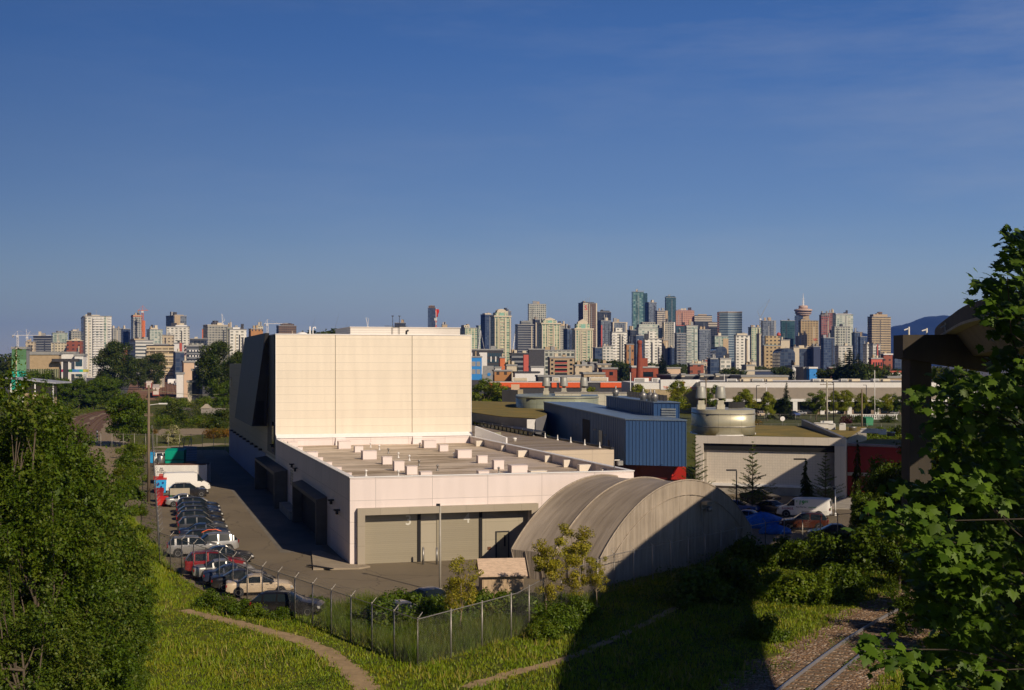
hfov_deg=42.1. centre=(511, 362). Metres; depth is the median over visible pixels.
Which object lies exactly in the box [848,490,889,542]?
leafy tree
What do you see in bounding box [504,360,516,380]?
building
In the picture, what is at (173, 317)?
apartment tower
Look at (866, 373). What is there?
leafy tree
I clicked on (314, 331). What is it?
leafy tree
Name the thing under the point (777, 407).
street tree
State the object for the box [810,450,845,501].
young conifer
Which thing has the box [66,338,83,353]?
apartment block
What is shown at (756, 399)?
lamp post
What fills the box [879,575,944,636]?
leafy tree
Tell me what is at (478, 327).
apartment tower
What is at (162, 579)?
verge grass
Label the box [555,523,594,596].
sapling
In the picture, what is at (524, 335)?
apartment tower
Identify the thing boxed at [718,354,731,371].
apartment block
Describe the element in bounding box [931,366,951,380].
leafy tree
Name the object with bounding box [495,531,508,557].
door
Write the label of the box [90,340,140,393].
leafy tree
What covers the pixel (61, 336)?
apartment tower
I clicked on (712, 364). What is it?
apartment block
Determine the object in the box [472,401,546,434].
green roof wing
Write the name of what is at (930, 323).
mountain
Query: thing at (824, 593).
bush
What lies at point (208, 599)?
bush
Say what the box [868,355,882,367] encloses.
apartment block
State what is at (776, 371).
leafy tree
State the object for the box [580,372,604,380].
building
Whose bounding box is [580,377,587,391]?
roof fan
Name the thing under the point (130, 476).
bush
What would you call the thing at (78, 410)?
undergrowth
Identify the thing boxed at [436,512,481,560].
roller door
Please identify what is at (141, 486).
undergrowth
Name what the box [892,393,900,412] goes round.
street tree
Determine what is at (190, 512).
parked car
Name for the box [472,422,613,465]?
annex
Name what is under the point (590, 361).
building
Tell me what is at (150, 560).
leafy tree
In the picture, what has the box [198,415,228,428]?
shrub
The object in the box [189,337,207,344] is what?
apartment block
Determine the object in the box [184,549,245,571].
parked car
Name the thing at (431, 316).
apartment tower
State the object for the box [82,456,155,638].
leafy tree
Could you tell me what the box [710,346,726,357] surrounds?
arched hall
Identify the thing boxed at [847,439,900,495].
red hall
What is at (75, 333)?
apartment tower
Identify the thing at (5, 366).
leafy tree
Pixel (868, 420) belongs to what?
garden bin
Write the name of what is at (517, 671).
path
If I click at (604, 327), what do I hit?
apartment tower
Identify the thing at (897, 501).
leafy tree
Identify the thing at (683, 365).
leafy tree
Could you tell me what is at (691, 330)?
apartment tower
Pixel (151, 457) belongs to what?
wheeled bin
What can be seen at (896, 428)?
shrub
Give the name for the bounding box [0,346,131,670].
leafy tree
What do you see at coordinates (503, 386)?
leafy tree
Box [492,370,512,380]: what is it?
brick building
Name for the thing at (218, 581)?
parked car
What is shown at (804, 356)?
building
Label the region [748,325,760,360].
apartment tower
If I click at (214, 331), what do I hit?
apartment tower
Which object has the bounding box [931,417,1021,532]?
leafy tree
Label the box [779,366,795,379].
leafy tree
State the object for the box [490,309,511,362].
apartment tower
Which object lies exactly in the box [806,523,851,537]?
parked car
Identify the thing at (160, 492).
wheeled bin
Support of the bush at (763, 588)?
on the ground at (154, 407)
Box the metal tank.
[157,455,164,463]
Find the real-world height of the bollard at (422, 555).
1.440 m
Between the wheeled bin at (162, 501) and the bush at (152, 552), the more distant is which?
the wheeled bin at (162, 501)
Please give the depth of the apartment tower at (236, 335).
1352.25 m
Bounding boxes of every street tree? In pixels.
[586,386,595,391]
[630,383,648,392]
[665,379,691,410]
[703,384,725,406]
[732,388,762,408]
[757,391,775,415]
[772,395,791,416]
[801,390,825,419]
[828,390,843,416]
[836,389,855,415]
[853,393,871,411]
[868,396,890,413]
[881,394,894,413]
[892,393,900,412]
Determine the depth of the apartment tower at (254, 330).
1603.27 m
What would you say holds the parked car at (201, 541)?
on the yard at (246, 530)
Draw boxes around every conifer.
[49,370,62,402]
[658,354,669,373]
[676,439,714,483]
[728,441,777,506]
[779,382,794,419]
[798,459,815,496]
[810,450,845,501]
[830,358,842,379]
[835,348,864,379]
[848,440,862,526]
[854,353,866,378]
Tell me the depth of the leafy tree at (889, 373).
757.15 m
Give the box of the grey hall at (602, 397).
[554,392,626,405]
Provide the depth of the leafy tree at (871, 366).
635.62 m
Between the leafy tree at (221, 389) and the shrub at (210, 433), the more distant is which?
the leafy tree at (221, 389)
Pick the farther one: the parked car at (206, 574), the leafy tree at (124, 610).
the parked car at (206, 574)
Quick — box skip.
[164,448,186,462]
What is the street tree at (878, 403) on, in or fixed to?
on the lawn at (777, 421)
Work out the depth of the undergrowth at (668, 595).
94.17 m
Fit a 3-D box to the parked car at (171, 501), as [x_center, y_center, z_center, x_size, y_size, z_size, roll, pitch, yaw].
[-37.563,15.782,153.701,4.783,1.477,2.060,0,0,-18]
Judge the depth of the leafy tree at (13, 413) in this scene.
90.36 m
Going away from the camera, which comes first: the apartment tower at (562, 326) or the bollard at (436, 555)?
the bollard at (436, 555)
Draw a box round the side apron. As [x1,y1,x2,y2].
[203,455,326,552]
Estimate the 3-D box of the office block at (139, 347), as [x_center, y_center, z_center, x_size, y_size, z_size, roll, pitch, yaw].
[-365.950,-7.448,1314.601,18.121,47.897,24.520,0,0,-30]
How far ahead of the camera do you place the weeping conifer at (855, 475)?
129.77 m
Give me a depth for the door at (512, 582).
93.39 m
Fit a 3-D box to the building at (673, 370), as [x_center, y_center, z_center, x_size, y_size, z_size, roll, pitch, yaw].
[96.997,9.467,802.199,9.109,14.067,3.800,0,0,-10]
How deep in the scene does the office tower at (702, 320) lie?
2502.32 m
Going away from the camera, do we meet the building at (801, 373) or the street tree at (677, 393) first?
the street tree at (677, 393)
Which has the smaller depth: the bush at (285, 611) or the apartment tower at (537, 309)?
the bush at (285, 611)
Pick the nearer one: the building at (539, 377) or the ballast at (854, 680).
the ballast at (854, 680)
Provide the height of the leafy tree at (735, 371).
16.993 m
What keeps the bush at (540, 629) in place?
on the ground at (154, 407)
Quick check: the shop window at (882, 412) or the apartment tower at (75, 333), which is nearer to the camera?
the shop window at (882, 412)
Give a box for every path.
[179,609,380,689]
[462,602,684,687]
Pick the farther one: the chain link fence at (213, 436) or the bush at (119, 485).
the chain link fence at (213, 436)
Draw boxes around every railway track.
[75,410,105,426]
[79,414,108,440]
[772,567,1005,689]
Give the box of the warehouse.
[229,316,634,564]
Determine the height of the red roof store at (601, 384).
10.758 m
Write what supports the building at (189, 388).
on the ground at (154, 407)
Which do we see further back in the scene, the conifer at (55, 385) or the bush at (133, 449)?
the conifer at (55, 385)
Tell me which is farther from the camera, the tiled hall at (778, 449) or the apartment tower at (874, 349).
the apartment tower at (874, 349)
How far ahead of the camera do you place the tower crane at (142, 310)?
1928.95 m
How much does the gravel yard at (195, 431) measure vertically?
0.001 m
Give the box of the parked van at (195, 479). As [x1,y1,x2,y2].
[163,471,210,490]
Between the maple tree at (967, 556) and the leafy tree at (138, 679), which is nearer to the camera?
the maple tree at (967, 556)
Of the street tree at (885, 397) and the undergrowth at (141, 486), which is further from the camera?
the street tree at (885, 397)
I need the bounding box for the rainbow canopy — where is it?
[61,369,88,373]
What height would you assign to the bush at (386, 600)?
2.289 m
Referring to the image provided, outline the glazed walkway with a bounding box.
[473,421,544,435]
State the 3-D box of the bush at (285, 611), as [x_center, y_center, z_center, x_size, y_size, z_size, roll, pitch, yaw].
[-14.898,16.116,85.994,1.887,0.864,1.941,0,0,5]
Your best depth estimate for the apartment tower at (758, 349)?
1603.34 m
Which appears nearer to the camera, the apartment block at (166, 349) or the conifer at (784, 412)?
the conifer at (784, 412)
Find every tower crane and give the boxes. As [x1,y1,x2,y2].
[12,331,50,339]
[137,305,147,337]
[264,319,281,332]
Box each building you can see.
[11,347,30,401]
[30,352,79,404]
[61,352,78,394]
[159,370,164,386]
[176,372,184,396]
[181,356,194,396]
[186,380,195,401]
[191,369,202,401]
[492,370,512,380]
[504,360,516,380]
[512,371,539,380]
[528,366,544,374]
[535,375,605,380]
[544,386,686,480]
[573,360,592,374]
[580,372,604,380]
[587,358,597,371]
[594,359,611,371]
[598,367,617,380]
[629,358,658,380]
[656,374,734,379]
[665,367,680,373]
[687,360,704,373]
[730,375,788,379]
[737,370,773,374]
[741,362,755,374]
[785,360,798,379]
[789,345,799,364]
[795,367,806,379]
[798,345,820,366]
[806,367,817,379]
[809,344,820,377]
[881,376,900,380]
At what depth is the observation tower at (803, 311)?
2398.00 m
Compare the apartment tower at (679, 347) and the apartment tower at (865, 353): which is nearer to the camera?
the apartment tower at (865, 353)
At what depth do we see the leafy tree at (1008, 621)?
73.44 m
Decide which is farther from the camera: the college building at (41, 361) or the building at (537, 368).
the building at (537, 368)
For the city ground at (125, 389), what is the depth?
896.86 m
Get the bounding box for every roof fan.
[542,377,549,393]
[560,377,567,391]
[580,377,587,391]
[696,386,705,408]
[715,386,725,408]
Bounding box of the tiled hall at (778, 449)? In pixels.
[695,420,894,497]
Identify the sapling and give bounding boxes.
[442,554,483,624]
[442,585,462,611]
[531,536,568,609]
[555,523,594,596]
[579,556,609,607]
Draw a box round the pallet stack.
[183,446,196,460]
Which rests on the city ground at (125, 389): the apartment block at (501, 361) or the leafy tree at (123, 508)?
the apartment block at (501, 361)
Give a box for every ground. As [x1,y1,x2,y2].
[0,365,1022,689]
[0,366,1008,397]
[128,381,175,399]
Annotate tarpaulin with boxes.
[745,512,782,528]
[759,523,791,533]
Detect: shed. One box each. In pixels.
[201,404,228,414]
[475,558,527,597]
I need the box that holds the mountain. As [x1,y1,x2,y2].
[857,315,948,364]
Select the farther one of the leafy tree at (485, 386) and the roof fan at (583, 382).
the leafy tree at (485, 386)
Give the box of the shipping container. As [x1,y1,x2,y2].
[155,463,209,481]
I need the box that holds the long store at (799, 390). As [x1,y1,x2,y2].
[696,379,946,414]
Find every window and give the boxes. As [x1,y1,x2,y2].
[75,359,81,365]
[272,422,273,451]
[643,372,652,376]
[747,402,762,410]
[800,402,813,413]
[828,402,843,413]
[854,402,870,413]
[881,402,894,413]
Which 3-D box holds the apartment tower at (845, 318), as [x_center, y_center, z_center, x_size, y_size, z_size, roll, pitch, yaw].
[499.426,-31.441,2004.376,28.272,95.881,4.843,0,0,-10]
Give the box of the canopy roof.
[5,377,71,421]
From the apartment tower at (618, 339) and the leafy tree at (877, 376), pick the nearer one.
the leafy tree at (877, 376)
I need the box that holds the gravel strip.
[71,413,136,481]
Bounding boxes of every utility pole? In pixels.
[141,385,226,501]
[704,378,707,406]
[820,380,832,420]
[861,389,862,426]
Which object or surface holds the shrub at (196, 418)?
on the ground at (154, 407)
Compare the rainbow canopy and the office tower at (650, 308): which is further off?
the office tower at (650, 308)
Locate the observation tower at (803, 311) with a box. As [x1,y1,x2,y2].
[794,297,811,344]
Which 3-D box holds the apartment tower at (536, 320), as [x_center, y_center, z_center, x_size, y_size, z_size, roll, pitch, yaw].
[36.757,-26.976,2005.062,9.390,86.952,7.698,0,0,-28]
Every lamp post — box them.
[436,504,441,588]
[726,469,736,503]
[756,385,759,418]
[832,382,833,422]
[874,370,874,413]
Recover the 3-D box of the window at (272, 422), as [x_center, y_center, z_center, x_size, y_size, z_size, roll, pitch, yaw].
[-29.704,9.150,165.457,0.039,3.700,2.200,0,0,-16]
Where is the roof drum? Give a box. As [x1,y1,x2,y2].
[690,401,755,435]
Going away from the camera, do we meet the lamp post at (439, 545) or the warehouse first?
the lamp post at (439, 545)
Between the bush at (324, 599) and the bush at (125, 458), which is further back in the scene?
the bush at (125, 458)
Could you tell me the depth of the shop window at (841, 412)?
429.95 m
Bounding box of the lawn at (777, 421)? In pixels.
[679,415,1023,431]
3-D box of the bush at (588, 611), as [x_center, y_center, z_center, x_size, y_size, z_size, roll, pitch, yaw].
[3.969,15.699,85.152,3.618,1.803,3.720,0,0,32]
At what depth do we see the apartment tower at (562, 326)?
1852.19 m
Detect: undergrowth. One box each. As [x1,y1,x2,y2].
[61,402,104,417]
[107,437,159,587]
[151,523,398,639]
[155,407,228,428]
[601,538,865,613]
[867,428,900,439]
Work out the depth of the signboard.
159.01 m
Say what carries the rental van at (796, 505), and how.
on the car park
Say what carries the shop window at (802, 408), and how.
in the long store at (799, 390)
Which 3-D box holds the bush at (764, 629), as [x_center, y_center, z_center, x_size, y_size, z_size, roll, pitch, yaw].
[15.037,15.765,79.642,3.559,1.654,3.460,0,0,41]
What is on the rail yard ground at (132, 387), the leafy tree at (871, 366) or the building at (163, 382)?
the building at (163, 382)
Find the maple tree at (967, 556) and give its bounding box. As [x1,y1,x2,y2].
[840,223,1023,689]
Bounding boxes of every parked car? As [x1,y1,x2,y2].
[154,452,164,461]
[165,493,207,506]
[166,534,221,557]
[167,379,174,383]
[169,482,208,496]
[176,496,220,508]
[176,500,220,512]
[176,508,224,523]
[177,504,223,515]
[177,514,227,530]
[178,522,229,535]
[184,528,221,536]
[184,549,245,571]
[192,558,254,577]
[201,531,238,548]
[202,563,266,582]
[208,545,253,560]
[210,568,275,591]
[225,573,293,596]
[250,590,325,616]
[366,599,423,623]
[403,586,446,600]
[732,499,760,510]
[739,489,780,501]
[741,509,756,515]
[754,500,783,514]
[755,411,765,416]
[779,511,828,529]
[790,410,799,416]
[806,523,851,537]
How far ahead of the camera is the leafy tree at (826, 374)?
619.64 m
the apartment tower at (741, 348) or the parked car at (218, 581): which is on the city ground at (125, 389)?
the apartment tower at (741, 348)
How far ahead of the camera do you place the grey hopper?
777.29 m
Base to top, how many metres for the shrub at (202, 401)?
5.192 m
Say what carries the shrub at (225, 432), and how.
on the ground at (154, 407)
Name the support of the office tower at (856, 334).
on the city ground at (125, 389)
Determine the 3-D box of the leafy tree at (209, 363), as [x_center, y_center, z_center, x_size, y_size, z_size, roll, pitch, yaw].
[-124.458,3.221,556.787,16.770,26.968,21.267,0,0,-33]
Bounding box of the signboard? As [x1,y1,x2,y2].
[167,488,189,496]
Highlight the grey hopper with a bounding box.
[482,366,493,380]
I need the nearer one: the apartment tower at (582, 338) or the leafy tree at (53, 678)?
the leafy tree at (53, 678)
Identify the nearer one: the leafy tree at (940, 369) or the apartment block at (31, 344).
the leafy tree at (940, 369)
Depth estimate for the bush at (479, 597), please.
84.80 m
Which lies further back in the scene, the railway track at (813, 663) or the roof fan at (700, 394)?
the roof fan at (700, 394)
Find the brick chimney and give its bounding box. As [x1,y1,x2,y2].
[636,340,642,377]
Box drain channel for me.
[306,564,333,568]
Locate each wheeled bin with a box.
[150,452,154,462]
[154,476,166,492]
[154,488,163,495]
[155,496,167,505]
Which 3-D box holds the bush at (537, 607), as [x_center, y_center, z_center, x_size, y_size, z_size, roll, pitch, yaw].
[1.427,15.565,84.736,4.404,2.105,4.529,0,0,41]
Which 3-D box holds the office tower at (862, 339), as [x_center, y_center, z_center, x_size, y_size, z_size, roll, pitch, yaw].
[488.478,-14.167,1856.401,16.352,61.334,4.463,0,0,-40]
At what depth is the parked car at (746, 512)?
136.06 m
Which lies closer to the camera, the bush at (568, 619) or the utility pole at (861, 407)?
the bush at (568, 619)
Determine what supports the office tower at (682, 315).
on the city ground at (125, 389)
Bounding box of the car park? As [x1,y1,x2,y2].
[727,494,851,544]
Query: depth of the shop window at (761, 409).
429.95 m
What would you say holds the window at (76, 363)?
in the gallery wing at (81, 364)
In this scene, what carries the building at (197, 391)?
on the ground at (154, 407)
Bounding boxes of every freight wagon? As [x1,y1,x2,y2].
[146,382,151,389]
[152,387,159,397]
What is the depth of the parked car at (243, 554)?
109.32 m
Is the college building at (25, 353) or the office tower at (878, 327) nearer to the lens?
the college building at (25, 353)
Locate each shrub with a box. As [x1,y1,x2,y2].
[59,405,73,414]
[73,400,95,408]
[152,414,174,425]
[155,395,176,403]
[160,424,182,443]
[161,403,189,415]
[168,412,189,423]
[170,398,195,407]
[183,414,209,425]
[195,395,222,407]
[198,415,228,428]
[201,427,224,438]
[209,406,228,419]
[219,428,228,436]
[755,418,763,424]
[766,414,775,418]
[839,416,852,423]
[849,415,863,422]
[872,425,892,437]
[878,414,898,422]
[886,425,900,436]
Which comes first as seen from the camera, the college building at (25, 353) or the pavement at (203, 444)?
the pavement at (203, 444)
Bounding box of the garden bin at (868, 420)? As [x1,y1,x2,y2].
[863,417,873,425]
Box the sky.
[0,0,1023,361]
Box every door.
[365,514,420,563]
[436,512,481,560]
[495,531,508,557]
[507,576,517,595]
[583,419,589,442]
[599,430,601,444]
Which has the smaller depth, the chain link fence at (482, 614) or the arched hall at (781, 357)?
the chain link fence at (482, 614)
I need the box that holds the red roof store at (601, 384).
[489,377,620,393]
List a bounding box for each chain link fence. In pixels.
[89,433,223,452]
[151,426,162,559]
[159,528,422,665]
[418,553,614,665]
[611,518,765,590]
[764,509,855,543]
[771,414,932,421]
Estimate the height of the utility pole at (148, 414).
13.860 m
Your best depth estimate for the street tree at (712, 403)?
387.68 m
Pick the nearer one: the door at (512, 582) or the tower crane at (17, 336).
the door at (512, 582)
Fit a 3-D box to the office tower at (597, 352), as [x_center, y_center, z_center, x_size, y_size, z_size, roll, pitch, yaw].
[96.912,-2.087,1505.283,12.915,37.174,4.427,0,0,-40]
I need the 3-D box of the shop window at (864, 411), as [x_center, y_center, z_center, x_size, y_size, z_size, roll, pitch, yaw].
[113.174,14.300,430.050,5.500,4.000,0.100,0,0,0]
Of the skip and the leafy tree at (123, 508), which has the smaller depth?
the leafy tree at (123, 508)
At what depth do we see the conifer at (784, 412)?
387.77 m
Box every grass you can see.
[113,444,170,587]
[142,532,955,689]
[315,587,586,663]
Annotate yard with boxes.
[110,450,616,613]
[157,428,211,435]
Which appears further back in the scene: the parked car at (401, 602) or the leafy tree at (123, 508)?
the parked car at (401, 602)
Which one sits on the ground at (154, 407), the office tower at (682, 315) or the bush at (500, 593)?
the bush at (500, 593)
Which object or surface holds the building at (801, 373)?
on the city ground at (125, 389)
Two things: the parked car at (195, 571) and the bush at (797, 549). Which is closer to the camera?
the parked car at (195, 571)
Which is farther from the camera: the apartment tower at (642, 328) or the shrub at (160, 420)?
the apartment tower at (642, 328)
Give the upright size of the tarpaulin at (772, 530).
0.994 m
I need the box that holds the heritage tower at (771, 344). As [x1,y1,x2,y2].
[762,332,780,367]
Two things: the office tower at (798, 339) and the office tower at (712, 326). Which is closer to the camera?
the office tower at (798, 339)
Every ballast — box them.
[66,411,106,439]
[77,414,110,442]
[715,565,1023,689]
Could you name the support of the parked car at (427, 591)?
on the ground at (154, 407)
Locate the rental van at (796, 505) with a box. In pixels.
[777,497,832,517]
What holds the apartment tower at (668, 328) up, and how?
on the city ground at (125, 389)
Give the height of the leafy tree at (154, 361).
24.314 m
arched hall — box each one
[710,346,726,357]
[772,348,794,367]
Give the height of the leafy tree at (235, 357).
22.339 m
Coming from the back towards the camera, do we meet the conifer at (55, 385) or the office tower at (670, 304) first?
the office tower at (670, 304)
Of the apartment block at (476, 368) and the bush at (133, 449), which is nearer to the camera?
the bush at (133, 449)
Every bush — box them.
[106,478,139,494]
[111,461,145,475]
[113,452,145,467]
[113,469,146,485]
[114,441,146,458]
[114,484,146,500]
[126,503,148,515]
[131,524,152,534]
[142,549,158,556]
[194,588,235,610]
[220,597,250,615]
[242,602,271,617]
[266,606,295,620]
[309,593,332,608]
[338,607,367,624]
[356,590,418,629]
[390,586,432,603]
[395,595,456,627]
[428,593,455,606]
[442,591,494,619]
[473,586,518,615]
[500,590,564,622]
[525,615,564,642]
[526,605,589,635]
[551,595,602,624]
[660,561,746,609]
[698,548,773,592]
[720,532,783,568]
[731,612,794,642]
[744,567,814,604]
[765,534,818,564]
[773,566,844,606]
[801,528,850,559]
[808,524,895,575]
[809,561,873,601]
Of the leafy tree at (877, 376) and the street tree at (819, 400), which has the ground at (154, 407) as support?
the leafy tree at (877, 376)
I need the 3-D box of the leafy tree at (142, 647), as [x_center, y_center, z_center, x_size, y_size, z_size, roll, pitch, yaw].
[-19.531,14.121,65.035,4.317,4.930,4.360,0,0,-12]
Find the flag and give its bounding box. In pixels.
[435,309,438,326]
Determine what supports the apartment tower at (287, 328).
on the city ground at (125, 389)
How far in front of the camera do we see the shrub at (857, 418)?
369.46 m
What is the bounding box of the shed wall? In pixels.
[502,389,522,401]
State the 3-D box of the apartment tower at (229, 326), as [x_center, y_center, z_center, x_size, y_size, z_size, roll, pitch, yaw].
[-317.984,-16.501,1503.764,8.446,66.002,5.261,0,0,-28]
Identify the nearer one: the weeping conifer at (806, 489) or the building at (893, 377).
the weeping conifer at (806, 489)
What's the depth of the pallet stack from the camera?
223.64 m
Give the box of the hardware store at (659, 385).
[621,378,699,412]
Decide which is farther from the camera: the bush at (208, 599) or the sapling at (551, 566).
the bush at (208, 599)
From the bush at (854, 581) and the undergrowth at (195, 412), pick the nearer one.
the bush at (854, 581)
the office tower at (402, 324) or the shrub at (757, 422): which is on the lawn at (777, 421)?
the shrub at (757, 422)
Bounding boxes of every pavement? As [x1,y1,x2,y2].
[151,443,226,447]
[312,550,369,569]
[823,497,851,509]
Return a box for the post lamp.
[833,488,836,515]
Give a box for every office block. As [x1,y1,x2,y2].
[129,337,153,378]
[172,349,184,378]
[527,346,544,365]
[544,347,574,374]
[547,353,574,374]
[780,337,789,347]
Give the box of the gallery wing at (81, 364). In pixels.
[73,354,87,379]
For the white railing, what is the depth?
388.24 m
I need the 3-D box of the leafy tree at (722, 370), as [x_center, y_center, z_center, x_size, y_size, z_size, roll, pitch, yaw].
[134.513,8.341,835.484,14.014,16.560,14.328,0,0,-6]
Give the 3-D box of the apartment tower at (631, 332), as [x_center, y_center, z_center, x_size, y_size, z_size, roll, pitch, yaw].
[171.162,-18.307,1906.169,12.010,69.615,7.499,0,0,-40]
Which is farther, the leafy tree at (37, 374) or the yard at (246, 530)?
the leafy tree at (37, 374)
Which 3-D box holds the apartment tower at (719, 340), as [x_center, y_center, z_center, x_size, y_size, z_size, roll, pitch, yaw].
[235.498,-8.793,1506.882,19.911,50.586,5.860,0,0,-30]
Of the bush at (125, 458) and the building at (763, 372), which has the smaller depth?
the bush at (125, 458)
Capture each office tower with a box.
[121,325,129,346]
[395,320,405,326]
[578,301,596,346]
[592,345,601,359]
[597,310,610,346]
[632,289,646,329]
[645,300,656,321]
[655,308,667,327]
[665,294,675,321]
[675,307,693,324]
[694,314,711,328]
[708,322,716,348]
[717,312,741,366]
[761,317,775,361]
[780,319,794,346]
[795,333,800,346]
[798,319,818,345]
[853,327,859,360]
[858,332,866,360]
[867,312,890,357]
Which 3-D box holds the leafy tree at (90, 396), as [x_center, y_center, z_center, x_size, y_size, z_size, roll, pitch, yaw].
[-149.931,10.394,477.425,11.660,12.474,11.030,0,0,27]
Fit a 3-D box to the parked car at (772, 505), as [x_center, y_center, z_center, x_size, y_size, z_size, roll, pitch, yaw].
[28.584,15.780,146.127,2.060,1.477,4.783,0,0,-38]
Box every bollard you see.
[422,547,423,564]
[436,547,437,564]
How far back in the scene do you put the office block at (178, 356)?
1051.70 m
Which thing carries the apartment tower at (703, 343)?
on the city ground at (125, 389)
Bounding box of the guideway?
[893,292,1023,587]
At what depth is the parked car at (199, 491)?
163.76 m
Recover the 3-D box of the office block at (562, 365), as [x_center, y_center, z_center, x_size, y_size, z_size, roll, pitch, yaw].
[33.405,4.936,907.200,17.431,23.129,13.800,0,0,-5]
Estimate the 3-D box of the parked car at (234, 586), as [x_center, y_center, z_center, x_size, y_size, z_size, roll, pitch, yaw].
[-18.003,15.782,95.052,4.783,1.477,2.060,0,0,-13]
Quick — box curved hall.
[516,393,598,409]
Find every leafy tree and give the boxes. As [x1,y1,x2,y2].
[0,346,11,373]
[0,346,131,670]
[0,359,11,387]
[0,379,125,632]
[0,380,71,462]
[0,387,123,685]
[0,395,146,640]
[0,446,135,689]
[0,564,113,689]
[5,515,151,689]
[9,615,143,689]
[21,368,53,385]
[36,382,102,474]
[50,377,73,405]
[66,379,89,408]
[75,375,110,408]
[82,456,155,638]
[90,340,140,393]
[93,377,122,408]
[94,512,162,610]
[103,390,152,443]
[109,614,157,677]
[116,565,168,660]
[124,658,153,686]
[128,357,150,389]
[144,352,167,384]
[194,339,232,398]
[208,377,228,407]
[219,349,242,382]
[295,323,321,333]
[317,315,338,333]
[472,378,503,401]
[481,382,509,401]
[601,354,624,373]
[610,358,631,377]
[617,363,632,380]
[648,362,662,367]
[658,365,686,372]
[666,363,687,367]
[718,368,729,373]
[723,368,747,374]
[770,364,779,374]
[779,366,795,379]
[814,360,841,378]
[836,359,873,379]
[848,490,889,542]
[853,362,887,378]
[859,454,900,512]
[859,515,921,590]
[865,367,881,379]
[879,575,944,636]
[882,365,891,369]
[882,369,900,375]
[888,428,975,512]
[900,533,974,588]
[917,582,1022,656]
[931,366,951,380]
[931,369,982,393]
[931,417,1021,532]
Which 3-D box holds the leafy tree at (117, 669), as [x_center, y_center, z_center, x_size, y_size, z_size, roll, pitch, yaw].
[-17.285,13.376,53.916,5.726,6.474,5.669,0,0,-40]
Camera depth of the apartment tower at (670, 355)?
1601.79 m
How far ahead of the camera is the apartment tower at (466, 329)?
1906.80 m
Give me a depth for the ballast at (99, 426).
357.08 m
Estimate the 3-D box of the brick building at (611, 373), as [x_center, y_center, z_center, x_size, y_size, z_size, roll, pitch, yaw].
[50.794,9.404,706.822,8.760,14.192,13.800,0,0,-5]
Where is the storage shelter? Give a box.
[511,474,750,586]
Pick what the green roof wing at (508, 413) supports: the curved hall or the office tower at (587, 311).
the curved hall
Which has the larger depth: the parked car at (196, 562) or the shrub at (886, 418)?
the shrub at (886, 418)
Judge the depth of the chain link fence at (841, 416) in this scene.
371.99 m
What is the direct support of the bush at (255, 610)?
on the ground at (154, 407)
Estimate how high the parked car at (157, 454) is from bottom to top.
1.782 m
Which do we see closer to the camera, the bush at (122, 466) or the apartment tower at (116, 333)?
the bush at (122, 466)
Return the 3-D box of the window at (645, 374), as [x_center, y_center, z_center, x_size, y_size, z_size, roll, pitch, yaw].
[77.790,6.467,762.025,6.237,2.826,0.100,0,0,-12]
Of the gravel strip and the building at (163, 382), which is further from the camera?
the building at (163, 382)
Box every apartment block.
[25,340,35,351]
[33,332,52,351]
[51,341,66,351]
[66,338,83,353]
[146,343,173,381]
[162,332,173,344]
[173,340,183,350]
[184,343,205,368]
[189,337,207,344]
[472,346,503,371]
[472,351,481,387]
[498,353,505,369]
[509,349,528,370]
[707,354,718,373]
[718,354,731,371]
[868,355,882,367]
[880,352,892,370]
[892,355,900,370]
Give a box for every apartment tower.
[52,331,67,341]
[69,325,80,339]
[81,313,111,377]
[112,326,121,341]
[131,312,144,338]
[146,325,162,344]
[166,312,185,334]
[166,323,189,350]
[203,321,227,361]
[226,319,231,357]
[228,324,246,357]
[249,325,262,335]
[258,319,262,328]
[276,323,295,333]
[428,305,435,326]
[460,324,476,348]
[476,325,480,348]
[480,313,492,348]
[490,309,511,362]
[515,321,533,352]
[528,301,545,323]
[532,316,539,348]
[537,318,560,349]
[558,321,567,349]
[563,324,571,349]
[571,319,593,362]
[597,317,610,346]
[602,344,612,360]
[609,328,627,361]
[611,318,627,331]
[624,341,633,365]
[627,326,635,343]
[633,334,643,365]
[635,322,661,337]
[643,331,661,364]
[662,319,674,346]
[662,332,667,365]
[667,345,673,364]
[674,329,685,365]
[675,322,684,332]
[684,320,697,365]
[698,326,710,361]
[712,333,728,353]
[734,333,749,368]
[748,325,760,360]
[756,328,761,366]
[819,311,829,367]
[820,333,834,370]
[828,309,834,329]
[832,324,850,345]
[834,310,852,345]
[834,343,852,367]
[862,342,868,364]
[868,342,880,357]
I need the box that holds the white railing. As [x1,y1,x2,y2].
[850,414,897,418]

